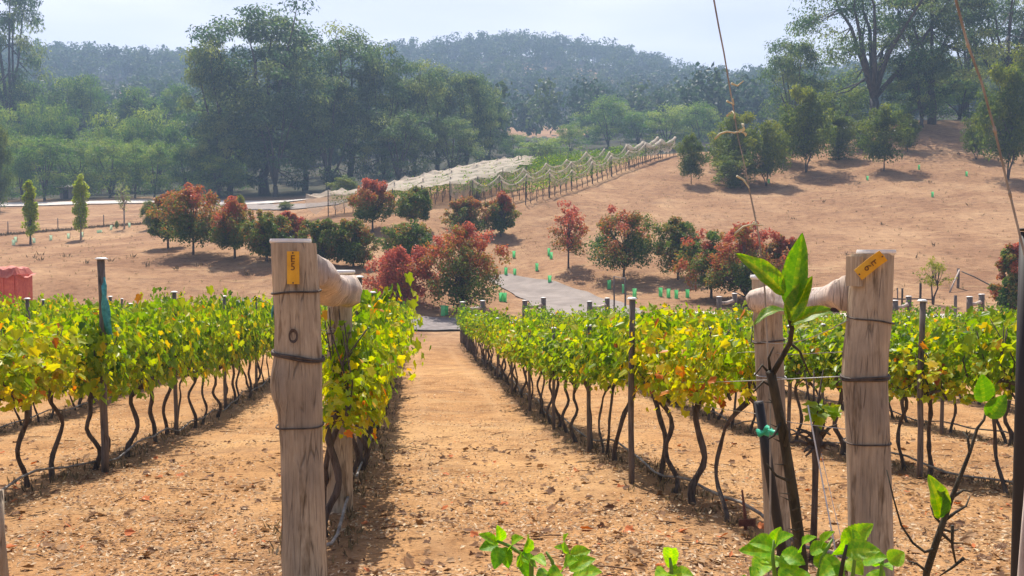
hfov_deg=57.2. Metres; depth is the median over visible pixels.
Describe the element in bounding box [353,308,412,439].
grapevine
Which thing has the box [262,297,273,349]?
grapevine
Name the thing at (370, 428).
grapevine
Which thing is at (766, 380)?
trellis wire
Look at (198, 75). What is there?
gum tree
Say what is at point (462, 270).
autumn tree
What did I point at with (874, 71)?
gum tree
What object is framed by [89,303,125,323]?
grapevine
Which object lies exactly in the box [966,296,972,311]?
end post
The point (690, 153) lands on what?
gum sapling
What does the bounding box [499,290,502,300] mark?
tree guard
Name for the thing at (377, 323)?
grapevine
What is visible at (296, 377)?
strainer post
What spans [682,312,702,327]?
grapevine
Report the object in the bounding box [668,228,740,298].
autumn tree
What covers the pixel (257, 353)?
grapevine
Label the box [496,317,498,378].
line post
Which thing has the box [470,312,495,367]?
grapevine
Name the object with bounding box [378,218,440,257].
autumn tree
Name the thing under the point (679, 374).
grapevine
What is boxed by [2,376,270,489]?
drip hose
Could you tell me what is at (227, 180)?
tree
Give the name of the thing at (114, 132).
tree
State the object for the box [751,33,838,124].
gum tree
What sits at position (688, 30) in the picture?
sky
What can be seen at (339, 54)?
gum tree
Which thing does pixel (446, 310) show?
tree guard
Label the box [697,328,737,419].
grapevine
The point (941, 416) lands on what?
line post
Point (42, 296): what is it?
grapevine
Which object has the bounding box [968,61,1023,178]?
gum sapling
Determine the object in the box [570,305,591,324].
grapevine
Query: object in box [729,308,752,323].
grapevine
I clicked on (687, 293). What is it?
tree guard
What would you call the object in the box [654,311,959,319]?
dirt track
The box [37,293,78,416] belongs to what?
grapevine
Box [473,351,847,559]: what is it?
drip hose
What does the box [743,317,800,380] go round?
grapevine
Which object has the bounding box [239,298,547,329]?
headland track
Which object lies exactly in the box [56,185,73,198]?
shed
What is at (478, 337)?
grapevine
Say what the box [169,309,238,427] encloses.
grapevine
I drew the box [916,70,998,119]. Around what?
tree
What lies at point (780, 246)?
autumn tree
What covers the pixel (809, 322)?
grapevine
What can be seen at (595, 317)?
grapevine
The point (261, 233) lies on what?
autumn tree
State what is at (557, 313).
grapevine
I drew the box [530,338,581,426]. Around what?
grapevine
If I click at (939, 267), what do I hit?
gum sapling
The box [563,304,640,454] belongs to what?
grapevine
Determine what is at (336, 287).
strut log
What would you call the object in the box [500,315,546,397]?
grapevine
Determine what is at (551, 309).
grapevine
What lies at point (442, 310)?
tree guard
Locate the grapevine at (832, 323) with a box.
[818,316,842,329]
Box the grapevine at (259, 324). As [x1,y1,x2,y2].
[226,296,273,402]
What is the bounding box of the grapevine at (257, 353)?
[236,291,265,397]
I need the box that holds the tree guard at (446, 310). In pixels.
[445,303,447,314]
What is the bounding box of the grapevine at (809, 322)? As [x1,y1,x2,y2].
[799,318,834,328]
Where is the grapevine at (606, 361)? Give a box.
[588,327,636,460]
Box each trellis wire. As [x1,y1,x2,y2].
[546,373,844,429]
[623,376,839,382]
[658,351,842,354]
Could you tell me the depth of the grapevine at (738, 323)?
21.50 m
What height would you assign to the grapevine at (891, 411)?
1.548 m
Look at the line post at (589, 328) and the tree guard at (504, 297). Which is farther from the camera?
the tree guard at (504, 297)
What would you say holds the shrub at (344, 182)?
on the ground at (448, 365)
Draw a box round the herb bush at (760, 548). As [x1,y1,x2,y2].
[739,523,904,575]
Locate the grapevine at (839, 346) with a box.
[794,318,916,389]
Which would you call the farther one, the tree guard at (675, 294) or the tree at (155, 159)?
the tree at (155, 159)
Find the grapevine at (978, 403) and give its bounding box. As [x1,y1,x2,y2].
[969,319,1015,404]
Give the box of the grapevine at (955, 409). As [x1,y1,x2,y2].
[933,326,973,432]
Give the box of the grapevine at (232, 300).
[188,286,245,407]
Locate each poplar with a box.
[20,180,40,243]
[71,173,89,239]
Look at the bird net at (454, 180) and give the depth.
83.74 m
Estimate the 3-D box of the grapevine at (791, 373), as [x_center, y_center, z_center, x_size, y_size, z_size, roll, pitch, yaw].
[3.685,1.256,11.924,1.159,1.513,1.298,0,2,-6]
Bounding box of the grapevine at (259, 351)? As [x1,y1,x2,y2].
[221,301,273,389]
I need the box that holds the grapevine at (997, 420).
[932,324,1011,443]
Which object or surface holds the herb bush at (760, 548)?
on the ground at (448, 365)
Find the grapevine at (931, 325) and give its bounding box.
[914,318,953,337]
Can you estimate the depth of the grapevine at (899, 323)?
15.19 m
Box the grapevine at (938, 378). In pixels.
[888,321,996,475]
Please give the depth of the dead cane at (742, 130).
1.90 m
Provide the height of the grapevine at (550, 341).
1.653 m
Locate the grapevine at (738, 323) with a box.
[727,316,748,332]
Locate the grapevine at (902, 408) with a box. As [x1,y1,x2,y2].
[894,329,932,422]
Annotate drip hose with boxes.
[0,364,207,427]
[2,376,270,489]
[326,436,372,546]
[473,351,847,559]
[686,399,1012,482]
[785,385,1008,433]
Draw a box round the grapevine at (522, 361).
[507,331,548,413]
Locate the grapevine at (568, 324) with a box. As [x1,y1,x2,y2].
[561,307,593,337]
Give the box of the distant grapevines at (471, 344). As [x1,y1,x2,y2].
[78,140,1014,357]
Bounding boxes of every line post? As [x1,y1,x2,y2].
[24,298,31,424]
[95,257,112,472]
[170,291,178,434]
[221,295,226,408]
[253,297,257,390]
[356,276,363,466]
[475,314,476,360]
[485,314,486,367]
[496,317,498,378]
[510,322,512,393]
[528,328,530,410]
[551,327,556,428]
[586,324,591,451]
[627,297,636,483]
[787,325,791,439]
[821,323,825,404]
[916,299,927,478]
[940,382,944,434]
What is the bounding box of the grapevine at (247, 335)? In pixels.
[219,290,273,403]
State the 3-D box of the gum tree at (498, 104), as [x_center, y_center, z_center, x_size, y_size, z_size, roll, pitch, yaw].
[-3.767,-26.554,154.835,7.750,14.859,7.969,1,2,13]
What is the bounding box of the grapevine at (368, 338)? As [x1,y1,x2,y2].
[321,304,410,505]
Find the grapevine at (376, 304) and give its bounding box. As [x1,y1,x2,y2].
[321,291,384,400]
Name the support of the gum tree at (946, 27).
on the ground at (448, 365)
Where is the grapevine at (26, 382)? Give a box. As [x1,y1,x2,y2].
[0,310,77,412]
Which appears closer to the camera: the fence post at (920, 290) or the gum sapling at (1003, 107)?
the fence post at (920, 290)
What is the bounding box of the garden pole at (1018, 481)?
[1010,228,1023,575]
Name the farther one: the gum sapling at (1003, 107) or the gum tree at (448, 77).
the gum tree at (448, 77)
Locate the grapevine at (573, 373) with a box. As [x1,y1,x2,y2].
[558,320,625,448]
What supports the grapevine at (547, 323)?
on the ground at (448, 365)
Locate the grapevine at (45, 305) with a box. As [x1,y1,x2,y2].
[3,298,53,320]
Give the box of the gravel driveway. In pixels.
[489,273,641,316]
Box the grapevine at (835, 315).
[825,313,845,322]
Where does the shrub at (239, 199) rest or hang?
on the ground at (448, 365)
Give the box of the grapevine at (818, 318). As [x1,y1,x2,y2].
[805,316,842,332]
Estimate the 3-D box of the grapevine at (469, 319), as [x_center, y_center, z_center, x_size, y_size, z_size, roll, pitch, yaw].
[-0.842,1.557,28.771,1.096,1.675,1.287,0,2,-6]
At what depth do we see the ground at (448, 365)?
17.02 m
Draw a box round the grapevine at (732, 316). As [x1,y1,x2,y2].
[713,312,748,329]
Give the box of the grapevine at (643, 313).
[613,312,645,329]
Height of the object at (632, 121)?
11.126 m
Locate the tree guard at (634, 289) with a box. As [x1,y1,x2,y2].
[632,286,636,296]
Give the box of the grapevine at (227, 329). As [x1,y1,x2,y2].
[186,295,251,423]
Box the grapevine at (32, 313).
[2,302,37,317]
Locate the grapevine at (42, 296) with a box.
[29,291,60,317]
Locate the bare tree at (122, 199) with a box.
[115,179,131,228]
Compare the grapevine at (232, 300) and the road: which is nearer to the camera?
the grapevine at (232, 300)
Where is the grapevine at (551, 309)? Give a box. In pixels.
[549,306,563,327]
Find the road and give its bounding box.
[0,198,309,205]
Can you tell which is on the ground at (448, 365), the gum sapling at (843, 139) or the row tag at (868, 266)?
the gum sapling at (843, 139)
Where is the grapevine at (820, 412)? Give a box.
[790,370,842,561]
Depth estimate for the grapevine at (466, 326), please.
30.37 m
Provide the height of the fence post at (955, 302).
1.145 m
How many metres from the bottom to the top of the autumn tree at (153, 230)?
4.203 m
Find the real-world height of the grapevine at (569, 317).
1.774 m
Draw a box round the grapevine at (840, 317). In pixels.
[832,311,846,324]
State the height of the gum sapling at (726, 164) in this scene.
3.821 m
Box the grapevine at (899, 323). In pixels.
[828,317,900,340]
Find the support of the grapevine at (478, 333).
on the ground at (448, 365)
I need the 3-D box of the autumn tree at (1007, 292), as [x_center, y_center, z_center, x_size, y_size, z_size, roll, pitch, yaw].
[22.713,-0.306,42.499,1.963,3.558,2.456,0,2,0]
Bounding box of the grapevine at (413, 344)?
[324,307,430,430]
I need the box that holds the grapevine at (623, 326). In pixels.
[594,301,715,478]
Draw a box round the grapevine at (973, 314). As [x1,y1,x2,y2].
[952,307,982,324]
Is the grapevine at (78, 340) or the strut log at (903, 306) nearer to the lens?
the grapevine at (78, 340)
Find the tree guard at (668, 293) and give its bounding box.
[666,289,670,297]
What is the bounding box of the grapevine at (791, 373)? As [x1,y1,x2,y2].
[746,328,833,440]
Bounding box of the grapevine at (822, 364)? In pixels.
[783,329,891,454]
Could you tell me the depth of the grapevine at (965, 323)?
21.80 m
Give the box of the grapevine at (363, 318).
[270,299,422,480]
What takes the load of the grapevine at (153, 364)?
on the ground at (448, 365)
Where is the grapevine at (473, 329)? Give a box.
[465,312,485,361]
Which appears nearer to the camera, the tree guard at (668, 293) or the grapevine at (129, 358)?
the grapevine at (129, 358)
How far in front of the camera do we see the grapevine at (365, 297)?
9.33 m
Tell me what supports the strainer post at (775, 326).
on the ground at (448, 365)
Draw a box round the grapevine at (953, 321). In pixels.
[935,315,962,327]
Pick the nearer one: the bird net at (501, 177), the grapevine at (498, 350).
the grapevine at (498, 350)
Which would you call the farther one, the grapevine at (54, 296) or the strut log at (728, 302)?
the strut log at (728, 302)
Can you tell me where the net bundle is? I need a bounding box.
[473,175,481,196]
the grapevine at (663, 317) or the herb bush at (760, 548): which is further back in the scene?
the grapevine at (663, 317)
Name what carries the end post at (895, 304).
on the ground at (448, 365)
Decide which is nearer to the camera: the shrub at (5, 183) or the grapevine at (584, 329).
the grapevine at (584, 329)
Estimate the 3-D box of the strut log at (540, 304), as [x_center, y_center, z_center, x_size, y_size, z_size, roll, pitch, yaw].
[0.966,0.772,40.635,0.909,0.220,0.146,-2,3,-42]
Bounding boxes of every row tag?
[287,251,299,283]
[854,251,887,279]
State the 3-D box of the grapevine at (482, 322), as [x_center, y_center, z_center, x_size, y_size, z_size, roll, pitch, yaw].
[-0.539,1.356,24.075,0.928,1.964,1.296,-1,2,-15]
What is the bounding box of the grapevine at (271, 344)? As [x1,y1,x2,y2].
[248,306,273,387]
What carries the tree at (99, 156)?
on the ground at (448, 365)
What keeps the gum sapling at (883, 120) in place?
on the ground at (448, 365)
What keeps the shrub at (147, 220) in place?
on the ground at (448, 365)
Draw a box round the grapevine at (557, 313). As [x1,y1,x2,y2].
[544,310,573,329]
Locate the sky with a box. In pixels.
[0,0,1023,74]
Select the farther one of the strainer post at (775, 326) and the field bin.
the field bin
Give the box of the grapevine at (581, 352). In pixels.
[556,323,627,453]
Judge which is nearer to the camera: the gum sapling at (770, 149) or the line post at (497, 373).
the line post at (497, 373)
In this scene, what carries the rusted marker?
on the ground at (448, 365)
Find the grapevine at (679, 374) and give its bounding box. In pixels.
[615,300,747,503]
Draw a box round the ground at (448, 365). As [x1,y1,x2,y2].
[0,57,1023,575]
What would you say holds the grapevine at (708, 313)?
on the ground at (448, 365)
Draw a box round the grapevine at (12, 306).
[0,294,20,327]
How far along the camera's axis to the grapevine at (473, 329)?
29.27 m
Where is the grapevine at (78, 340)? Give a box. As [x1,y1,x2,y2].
[15,308,101,479]
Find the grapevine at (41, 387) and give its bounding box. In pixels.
[0,311,77,487]
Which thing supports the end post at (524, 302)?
on the ground at (448, 365)
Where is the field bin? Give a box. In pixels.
[0,266,35,307]
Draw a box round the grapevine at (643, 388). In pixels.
[618,310,729,492]
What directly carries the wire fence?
on the ground at (448, 365)
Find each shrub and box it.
[0,125,16,205]
[138,200,154,227]
[236,195,245,219]
[277,201,294,209]
[325,175,357,195]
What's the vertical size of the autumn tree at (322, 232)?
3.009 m
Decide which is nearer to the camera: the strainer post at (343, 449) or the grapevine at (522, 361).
the strainer post at (343, 449)
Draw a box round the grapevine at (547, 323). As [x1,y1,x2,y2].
[540,315,552,332]
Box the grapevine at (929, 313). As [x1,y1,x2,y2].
[899,310,957,329]
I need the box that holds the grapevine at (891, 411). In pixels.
[889,335,899,417]
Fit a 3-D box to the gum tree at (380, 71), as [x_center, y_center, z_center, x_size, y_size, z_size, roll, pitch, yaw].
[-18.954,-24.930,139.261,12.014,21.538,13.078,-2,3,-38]
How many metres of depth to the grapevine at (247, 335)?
16.96 m
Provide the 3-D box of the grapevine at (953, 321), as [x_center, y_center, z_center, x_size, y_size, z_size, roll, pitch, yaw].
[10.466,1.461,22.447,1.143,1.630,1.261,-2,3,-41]
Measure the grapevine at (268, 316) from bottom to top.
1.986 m
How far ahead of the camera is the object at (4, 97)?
172.92 m
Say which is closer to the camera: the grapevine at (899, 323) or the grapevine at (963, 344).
the grapevine at (963, 344)
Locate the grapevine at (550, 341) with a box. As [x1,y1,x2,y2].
[533,322,597,432]
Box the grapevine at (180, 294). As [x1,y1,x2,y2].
[170,287,187,324]
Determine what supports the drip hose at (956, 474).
on the ground at (448, 365)
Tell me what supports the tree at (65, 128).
on the ground at (448, 365)
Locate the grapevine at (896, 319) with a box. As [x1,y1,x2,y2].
[891,318,932,331]
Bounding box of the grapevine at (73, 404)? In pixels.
[50,309,88,409]
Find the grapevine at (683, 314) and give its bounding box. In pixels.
[666,309,699,321]
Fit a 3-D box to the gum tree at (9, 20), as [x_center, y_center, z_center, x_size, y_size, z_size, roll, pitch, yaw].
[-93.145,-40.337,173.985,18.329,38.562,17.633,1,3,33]
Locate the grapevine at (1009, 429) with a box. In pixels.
[951,340,1014,444]
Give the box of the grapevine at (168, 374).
[115,300,187,441]
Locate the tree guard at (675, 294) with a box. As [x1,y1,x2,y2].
[674,290,677,298]
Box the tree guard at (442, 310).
[441,302,444,315]
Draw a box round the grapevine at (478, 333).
[470,311,499,365]
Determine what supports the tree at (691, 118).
on the ground at (448, 365)
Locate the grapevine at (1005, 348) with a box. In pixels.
[970,312,1016,396]
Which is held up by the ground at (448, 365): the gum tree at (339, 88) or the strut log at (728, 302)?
the gum tree at (339, 88)
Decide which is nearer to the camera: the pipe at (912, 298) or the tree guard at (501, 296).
the pipe at (912, 298)
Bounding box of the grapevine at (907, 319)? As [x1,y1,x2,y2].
[892,311,938,336]
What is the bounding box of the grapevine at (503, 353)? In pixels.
[483,323,520,392]
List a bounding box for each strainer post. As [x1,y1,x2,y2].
[269,239,327,575]
[326,270,354,512]
[750,275,790,545]
[840,250,895,575]
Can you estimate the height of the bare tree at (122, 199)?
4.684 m
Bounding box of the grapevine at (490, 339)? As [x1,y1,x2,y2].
[484,312,522,378]
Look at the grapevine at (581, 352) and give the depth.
10.60 m
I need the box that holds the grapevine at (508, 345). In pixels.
[487,319,538,400]
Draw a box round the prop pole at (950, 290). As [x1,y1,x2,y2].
[949,270,959,292]
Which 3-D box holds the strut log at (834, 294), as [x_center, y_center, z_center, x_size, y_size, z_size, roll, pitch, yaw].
[1.558,0.041,5.073,0.199,0.253,1.142,0,2,-7]
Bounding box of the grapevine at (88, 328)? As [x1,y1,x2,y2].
[32,298,141,469]
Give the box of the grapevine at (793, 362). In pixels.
[783,324,842,429]
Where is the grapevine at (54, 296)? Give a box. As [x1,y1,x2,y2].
[38,293,69,317]
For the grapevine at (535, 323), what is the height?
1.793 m
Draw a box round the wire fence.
[3,214,138,231]
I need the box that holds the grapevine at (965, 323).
[950,308,1005,329]
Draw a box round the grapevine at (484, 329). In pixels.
[478,314,515,376]
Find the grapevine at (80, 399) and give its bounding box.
[69,306,111,406]
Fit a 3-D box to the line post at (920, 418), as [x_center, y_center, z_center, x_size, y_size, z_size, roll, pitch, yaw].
[3.716,0.972,8.543,0.091,1.741,0.089,1,3,30]
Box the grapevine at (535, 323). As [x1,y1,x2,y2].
[486,309,552,403]
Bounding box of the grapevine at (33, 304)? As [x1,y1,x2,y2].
[0,299,42,334]
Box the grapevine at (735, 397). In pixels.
[700,318,752,428]
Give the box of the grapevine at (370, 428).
[366,304,424,440]
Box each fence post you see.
[613,276,614,308]
[624,277,625,308]
[919,283,921,297]
[954,295,956,316]
[956,268,959,287]
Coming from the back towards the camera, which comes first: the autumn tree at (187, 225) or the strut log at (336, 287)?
the autumn tree at (187, 225)
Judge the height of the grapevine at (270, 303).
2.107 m
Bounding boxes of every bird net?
[308,155,532,197]
[336,156,534,194]
[386,159,530,190]
[394,162,532,188]
[425,166,521,186]
[472,148,604,185]
[501,136,658,184]
[549,136,675,180]
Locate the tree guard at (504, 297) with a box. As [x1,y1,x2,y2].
[503,290,506,301]
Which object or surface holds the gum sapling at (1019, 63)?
on the ground at (448, 365)
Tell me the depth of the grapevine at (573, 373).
11.40 m
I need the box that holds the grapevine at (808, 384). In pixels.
[796,323,831,399]
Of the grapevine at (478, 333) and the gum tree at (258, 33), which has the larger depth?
the gum tree at (258, 33)
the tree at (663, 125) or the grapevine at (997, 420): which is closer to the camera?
the grapevine at (997, 420)
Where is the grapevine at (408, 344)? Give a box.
[353,306,415,436]
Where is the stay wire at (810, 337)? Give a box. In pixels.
[761,320,847,343]
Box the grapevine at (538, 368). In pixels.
[519,330,561,423]
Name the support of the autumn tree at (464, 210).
on the ground at (448, 365)
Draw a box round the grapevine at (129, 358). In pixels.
[53,307,152,451]
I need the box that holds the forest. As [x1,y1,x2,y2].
[0,28,1022,168]
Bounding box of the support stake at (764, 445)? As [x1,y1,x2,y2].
[754,401,785,575]
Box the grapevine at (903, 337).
[840,318,955,470]
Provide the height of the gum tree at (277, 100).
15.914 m
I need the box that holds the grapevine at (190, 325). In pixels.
[131,287,203,412]
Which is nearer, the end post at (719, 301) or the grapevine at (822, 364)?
the grapevine at (822, 364)
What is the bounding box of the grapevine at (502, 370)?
[488,313,523,381]
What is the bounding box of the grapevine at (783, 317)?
[782,314,816,328]
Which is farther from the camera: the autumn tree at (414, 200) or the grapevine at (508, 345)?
the autumn tree at (414, 200)
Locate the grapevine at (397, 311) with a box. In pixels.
[367,299,412,331]
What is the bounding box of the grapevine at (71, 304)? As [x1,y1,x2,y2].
[7,301,77,421]
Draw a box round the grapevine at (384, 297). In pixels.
[322,284,392,464]
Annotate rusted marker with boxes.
[739,490,755,529]
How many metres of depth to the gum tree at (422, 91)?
140.28 m
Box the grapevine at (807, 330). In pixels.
[787,324,836,402]
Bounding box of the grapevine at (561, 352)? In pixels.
[528,335,595,442]
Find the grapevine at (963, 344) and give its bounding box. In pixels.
[929,305,1016,492]
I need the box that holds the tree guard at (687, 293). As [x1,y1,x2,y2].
[685,289,689,297]
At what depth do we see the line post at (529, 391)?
16.46 m
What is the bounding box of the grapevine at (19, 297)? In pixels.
[8,295,37,316]
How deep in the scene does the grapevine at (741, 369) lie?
6.44 m
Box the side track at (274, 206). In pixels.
[220,199,347,209]
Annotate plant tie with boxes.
[756,425,777,436]
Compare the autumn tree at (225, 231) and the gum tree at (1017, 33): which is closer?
the autumn tree at (225, 231)
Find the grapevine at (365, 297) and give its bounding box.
[326,272,418,470]
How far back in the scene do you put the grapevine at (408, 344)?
12.05 m
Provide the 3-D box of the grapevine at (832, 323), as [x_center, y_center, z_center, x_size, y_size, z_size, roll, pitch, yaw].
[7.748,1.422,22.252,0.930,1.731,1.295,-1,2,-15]
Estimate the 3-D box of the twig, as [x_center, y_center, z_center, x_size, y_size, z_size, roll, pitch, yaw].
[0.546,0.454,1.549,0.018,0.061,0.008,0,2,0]
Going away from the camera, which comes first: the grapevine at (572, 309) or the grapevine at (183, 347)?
the grapevine at (183, 347)
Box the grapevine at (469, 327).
[459,310,481,352]
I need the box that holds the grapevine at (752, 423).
[709,327,783,432]
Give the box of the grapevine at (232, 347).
[192,299,254,417]
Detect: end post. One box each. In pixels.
[460,301,464,342]
[480,300,484,313]
[522,300,527,317]
[541,297,545,313]
[587,301,592,314]
[605,298,609,310]
[716,296,721,310]
[732,293,737,312]
[892,300,898,319]
[905,296,911,316]
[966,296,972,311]
[978,294,984,310]
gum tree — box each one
[0,0,59,131]
[174,32,271,194]
[178,108,252,197]
[185,0,335,194]
[224,84,327,196]
[253,29,343,190]
[284,69,377,190]
[303,19,399,189]
[342,46,424,182]
[360,109,437,183]
[380,57,448,176]
[406,61,469,170]
[417,114,489,175]
[433,67,498,164]
[469,80,511,159]
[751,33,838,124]
[784,0,980,121]
[877,0,1002,124]
[881,44,963,126]
[912,0,1023,118]
[918,0,1023,117]
[991,0,1023,49]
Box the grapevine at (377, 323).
[322,318,424,431]
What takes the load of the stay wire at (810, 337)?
attached to the strainer post at (775, 326)
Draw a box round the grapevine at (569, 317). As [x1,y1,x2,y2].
[562,309,585,334]
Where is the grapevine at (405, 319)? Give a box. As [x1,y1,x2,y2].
[386,302,413,336]
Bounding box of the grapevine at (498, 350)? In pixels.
[490,325,516,390]
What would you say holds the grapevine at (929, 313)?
on the ground at (448, 365)
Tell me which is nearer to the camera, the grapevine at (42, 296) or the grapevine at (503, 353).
the grapevine at (503, 353)
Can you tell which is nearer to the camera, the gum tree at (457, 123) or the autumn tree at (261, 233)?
the autumn tree at (261, 233)
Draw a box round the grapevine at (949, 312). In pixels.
[943,310,965,321]
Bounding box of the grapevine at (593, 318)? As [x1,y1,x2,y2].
[574,309,605,332]
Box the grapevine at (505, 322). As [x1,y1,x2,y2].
[491,315,521,384]
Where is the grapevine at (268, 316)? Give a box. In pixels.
[249,298,273,383]
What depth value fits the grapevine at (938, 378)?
8.48 m
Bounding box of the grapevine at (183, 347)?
[134,285,218,434]
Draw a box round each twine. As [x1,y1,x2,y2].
[807,405,837,557]
[821,453,840,537]
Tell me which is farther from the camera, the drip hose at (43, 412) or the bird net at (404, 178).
the bird net at (404, 178)
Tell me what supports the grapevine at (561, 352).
on the ground at (448, 365)
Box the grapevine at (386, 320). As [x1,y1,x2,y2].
[352,290,395,450]
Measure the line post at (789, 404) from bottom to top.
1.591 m
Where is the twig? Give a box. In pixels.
[838,544,847,575]
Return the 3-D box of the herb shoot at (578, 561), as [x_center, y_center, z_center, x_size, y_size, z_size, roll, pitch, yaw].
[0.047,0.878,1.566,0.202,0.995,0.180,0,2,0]
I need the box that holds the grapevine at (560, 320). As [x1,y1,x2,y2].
[545,313,572,329]
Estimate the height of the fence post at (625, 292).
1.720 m
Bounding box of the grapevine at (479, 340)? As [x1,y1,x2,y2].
[467,318,489,363]
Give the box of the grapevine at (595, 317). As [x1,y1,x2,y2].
[588,309,622,365]
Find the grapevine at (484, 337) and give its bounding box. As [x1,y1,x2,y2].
[480,311,516,370]
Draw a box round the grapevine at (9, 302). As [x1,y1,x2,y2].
[0,292,46,425]
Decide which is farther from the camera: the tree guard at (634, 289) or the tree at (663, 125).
the tree at (663, 125)
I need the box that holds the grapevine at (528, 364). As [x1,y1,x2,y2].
[502,325,566,417]
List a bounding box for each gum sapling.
[673,131,711,183]
[705,111,762,173]
[707,133,726,170]
[711,150,764,188]
[742,119,791,185]
[769,122,799,162]
[776,82,837,171]
[814,110,862,159]
[847,116,875,149]
[851,103,913,170]
[894,113,922,151]
[912,256,956,304]
[959,114,991,158]
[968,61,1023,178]
[1003,42,1023,142]
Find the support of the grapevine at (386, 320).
on the ground at (448, 365)
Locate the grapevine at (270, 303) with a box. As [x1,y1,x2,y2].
[251,293,273,380]
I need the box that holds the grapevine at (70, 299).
[55,294,86,317]
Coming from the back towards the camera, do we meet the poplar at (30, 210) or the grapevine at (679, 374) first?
the poplar at (30, 210)
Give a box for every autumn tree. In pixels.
[144,189,177,247]
[145,182,222,254]
[207,195,255,258]
[235,209,293,261]
[277,210,310,238]
[296,217,349,261]
[332,218,380,266]
[346,178,396,231]
[362,244,442,304]
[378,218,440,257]
[394,185,432,222]
[416,221,511,310]
[439,196,493,232]
[482,191,521,236]
[547,200,589,268]
[584,205,664,276]
[651,215,709,279]
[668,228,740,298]
[702,221,786,305]
[761,234,796,268]
[987,242,1018,312]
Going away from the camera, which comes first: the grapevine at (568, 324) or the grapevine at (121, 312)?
the grapevine at (121, 312)
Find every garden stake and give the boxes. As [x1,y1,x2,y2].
[0,489,8,575]
[1017,498,1023,575]
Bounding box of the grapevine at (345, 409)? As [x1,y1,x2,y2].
[322,321,411,536]
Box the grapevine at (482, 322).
[473,305,508,375]
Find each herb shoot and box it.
[479,525,601,575]
[655,547,693,575]
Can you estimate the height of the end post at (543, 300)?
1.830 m
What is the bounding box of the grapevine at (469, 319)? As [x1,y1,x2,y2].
[467,312,484,362]
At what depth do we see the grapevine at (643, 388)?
7.90 m
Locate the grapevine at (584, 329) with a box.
[572,316,594,336]
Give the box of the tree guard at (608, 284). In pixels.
[607,277,610,288]
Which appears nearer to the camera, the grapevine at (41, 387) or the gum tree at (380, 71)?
the grapevine at (41, 387)
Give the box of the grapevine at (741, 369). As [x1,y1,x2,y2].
[684,302,787,522]
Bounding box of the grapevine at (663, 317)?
[646,311,681,326]
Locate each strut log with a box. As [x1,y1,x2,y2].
[317,254,361,307]
[528,303,542,308]
[592,304,606,309]
[722,299,734,304]
[746,275,848,314]
[898,302,908,308]
[973,300,981,305]
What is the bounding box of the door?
[63,190,67,198]
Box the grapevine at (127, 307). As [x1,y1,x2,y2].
[125,303,150,382]
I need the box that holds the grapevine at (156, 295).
[148,287,192,317]
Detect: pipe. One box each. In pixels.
[893,298,930,299]
[961,271,988,284]
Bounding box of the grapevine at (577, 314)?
[572,309,604,333]
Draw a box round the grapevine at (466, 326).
[454,314,481,360]
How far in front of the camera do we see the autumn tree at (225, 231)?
56.14 m
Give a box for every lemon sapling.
[736,233,839,571]
[886,374,1006,575]
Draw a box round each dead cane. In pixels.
[713,0,770,575]
[954,0,1023,254]
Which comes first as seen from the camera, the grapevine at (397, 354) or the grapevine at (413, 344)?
the grapevine at (397, 354)
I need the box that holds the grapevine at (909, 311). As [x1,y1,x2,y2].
[893,307,911,319]
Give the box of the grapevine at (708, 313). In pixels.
[697,307,743,331]
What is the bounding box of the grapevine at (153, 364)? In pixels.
[92,297,191,456]
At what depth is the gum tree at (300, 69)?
142.72 m
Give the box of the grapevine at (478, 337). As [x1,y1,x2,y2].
[466,311,501,365]
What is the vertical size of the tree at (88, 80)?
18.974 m
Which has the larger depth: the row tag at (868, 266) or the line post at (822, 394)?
the line post at (822, 394)
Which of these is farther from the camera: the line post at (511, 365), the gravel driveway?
the gravel driveway

